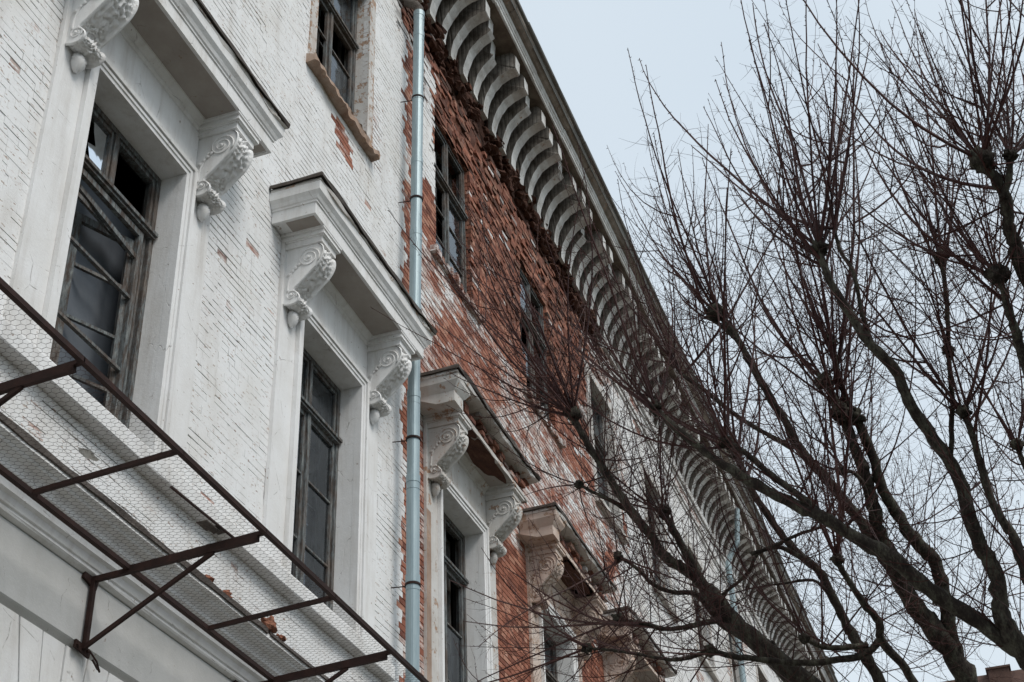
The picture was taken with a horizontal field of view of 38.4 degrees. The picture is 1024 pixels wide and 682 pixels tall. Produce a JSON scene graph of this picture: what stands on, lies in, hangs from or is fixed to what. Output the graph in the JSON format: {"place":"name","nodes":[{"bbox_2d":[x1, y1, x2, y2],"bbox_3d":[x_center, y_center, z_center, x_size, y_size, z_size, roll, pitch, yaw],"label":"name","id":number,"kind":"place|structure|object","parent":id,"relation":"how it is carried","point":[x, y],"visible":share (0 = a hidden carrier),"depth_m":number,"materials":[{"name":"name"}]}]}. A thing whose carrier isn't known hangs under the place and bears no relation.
{"place":"outdoors","nodes":[
{"label":"outdoors","id":0,"kind":"place"},
{"bbox_2d":[519,0,1023,681],"label":"sky","id":1,"kind":"structure","parent":0,"point":[584,43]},
{"label":"ground","id":2,"kind":"structure","parent":0,"visible":0},
{"bbox_2d":[0,0,837,681],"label":"building","id":3,"kind":"structure","parent":2,"relation":"on","point":[204,250],"depth_m":15.45,"materials":[{"name":"brick"}]},
{"bbox_2d":[49,102,160,428],"bbox_3d":[-3.574,-0.599,12.172,0.410,3.022,1.850,-13,-36,15],"label":"window","id":4,"kind":"structure","parent":3,"relation":"in","point":[101,308],"depth_m":12.61,"materials":[{"name":"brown wood"}]},
{"bbox_2d":[0,277,428,681],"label":"canopy frame","id":5,"kind":"object","parent":3,"relation":"attached to","point":[12,388],"visible":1,"depth_m":10.27,"materials":[{"name":"metal"}]},
{"bbox_2d":[78,447,98,460],"bbox_3d":[-2.683,0.717,9.324,0.085,0.025,0.185,-13,-36,15],"label":"plaster flake","id":6,"kind":"object","parent":5,"relation":"on","point":[87,454],"visible":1,"depth_m":9.31,"materials":[{"name":"grey paint"}]},
{"bbox_2d":[170,486,233,537],"bbox_3d":[-2.087,1.210,10.115,0.016,0.022,0.950,-14,-36,16],"label":"iron rod","id":7,"kind":"object","parent":5,"relation":"on","point":[199,510],"visible":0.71,"depth_m":10.04,"materials":[{"name":"black metal"}]},
{"bbox_2d":[196,520,224,534],"bbox_3d":[-2.103,1.303,10.283,0.084,0.030,0.259,-13,-36,15],"label":"scrap sheet","id":8,"kind":"object","parent":5,"relation":"on","point":[208,527],"visible":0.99,"depth_m":10.25,"materials":[{"name":"black metal"}]},
{"bbox_2d":[223,590,231,596],"bbox_3d":[-2.306,2.041,11.892,0.066,0.064,0.094,-29,-43,32],"label":"brick fragment","id":9,"kind":"object","parent":3,"relation":"on","point":[229,594],"visible":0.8,"depth_m":11.87,"materials":[{"name":"brown brick"}]},
{"bbox_2d":[261,616,277,632],"bbox_3d":[-2.052,2.402,12.482,0.124,0.135,0.218,-13,-36,15],"label":"brick fragment","id":10,"kind":"object","parent":3,"relation":"on","point":[266,621],"visible":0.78,"depth_m":12.43,"materials":[{"name":"brown brick"}]},
{"bbox_2d":[278,634,285,641],"bbox_3d":[-1.977,2.554,12.647,0.066,0.056,0.094,-5,-35,3],"label":"brick fragment","id":11,"kind":"object","parent":3,"relation":"on","point":[281,637],"visible":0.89,"depth_m":12.62,"materials":[{"name":"brown brick"}]},
{"bbox_2d":[291,347,342,610],"bbox_3d":[-2.272,1.460,15.212,0.428,3.022,1.440,-13,-36,15],"label":"window","id":12,"kind":"structure","parent":3,"relation":"in","point":[310,419],"depth_m":15.62,"materials":[{"name":"brown wood"}]},
{"bbox_2d":[316,0,358,112],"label":"window","id":13,"kind":"structure","parent":3,"relation":"in","point":[347,35],"depth_m":19.27,"materials":[{"name":"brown wood"}]},
{"bbox_2d":[391,0,424,681],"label":"drainpipe","id":14,"kind":"object","parent":3,"relation":"attached to","point":[412,586],"visible":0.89,"depth_m":17.45,"materials":[{"name":"metal"}]},
{"bbox_2d":[434,121,467,292],"bbox_3d":[-1.042,-1.920,21.932,0.290,2.740,1.474,-13,-36,15],"label":"window","id":15,"kind":"structure","parent":3,"relation":"in","point":[451,203],"depth_m":22.32,"materials":[{"name":"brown wood"}]},
{"bbox_2d":[443,512,468,681],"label":"window","id":16,"kind":"structure","parent":3,"relation":"in","point":[456,573],"depth_m":18.87,"materials":[{"name":"brown wood"}]},
{"bbox_2d":[520,268,548,419],"bbox_3d":[0.260,0.123,24.950,0.290,2.740,1.474,-13,-36,15],"label":"window","id":17,"kind":"structure","parent":3,"relation":"in","point":[537,304],"depth_m":25.40,"materials":[{"name":"brown wood"}]},
{"bbox_2d":[543,629,558,681],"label":"window","id":18,"kind":"structure","parent":3,"relation":"in","point":[553,678],"depth_m":22.34,"materials":[{"name":"brown wood"}]},
{"bbox_2d":[591,397,609,508],"bbox_3d":[1.552,2.168,27.971,0.170,2.740,1.474,-13,-36,15],"label":"window","id":19,"kind":"structure","parent":3,"relation":"in","point":[598,418],"depth_m":28.58,"materials":[{"name":"brown wood"}]},
{"bbox_2d":[645,488,660,583],"bbox_3d":[2.853,4.211,30.989,0.170,2.740,1.474,-13,-36,15],"label":"window","id":20,"kind":"structure","parent":3,"relation":"in","point":[650,498],"depth_m":31.56,"materials":[{"name":"brown wood"}]},
{"bbox_2d":[693,587,703,649],"bbox_3d":[4.155,6.254,34.007,0.170,2.740,1.474,-13,-36,15],"label":"window","id":21,"kind":"structure","parent":3,"relation":"in","point":[693,587],"depth_m":34.39,"materials":[{"name":"brown wood"}]},
{"bbox_2d":[728,634,736,681],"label":"window","id":22,"kind":"structure","parent":3,"relation":"in","point":[735,680],"depth_m":37.70,"materials":[{"name":"wood"}]},
{"bbox_2d":[721,508,746,681],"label":"drainpipe","id":23,"kind":"object","parent":3,"relation":"attached to","point":[742,669],"visible":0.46,"depth_m":37.52,"materials":[{"name":"metal"}]},
{"bbox_2d":[371,38,1022,681],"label":"pollarded tree","id":24,"kind":"object","parent":2,"relation":"on","point":[725,616],"visible":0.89,"depth_m":11.55,"materials":[{"name":"brown plant"}]},
{"bbox_2d":[498,0,1023,681],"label":"pollarded tree","id":25,"kind":"object","parent":2,"relation":"on","point":[1002,630],"visible":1,"depth_m":9.00,"materials":[{"name":"brown plant"}]},
{"bbox_2d":[943,664,1023,681],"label":"brick house","id":26,"kind":"structure","parent":2,"relation":"on","point":[1006,673],"depth_m":42.48,"materials":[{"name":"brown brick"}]}
]}

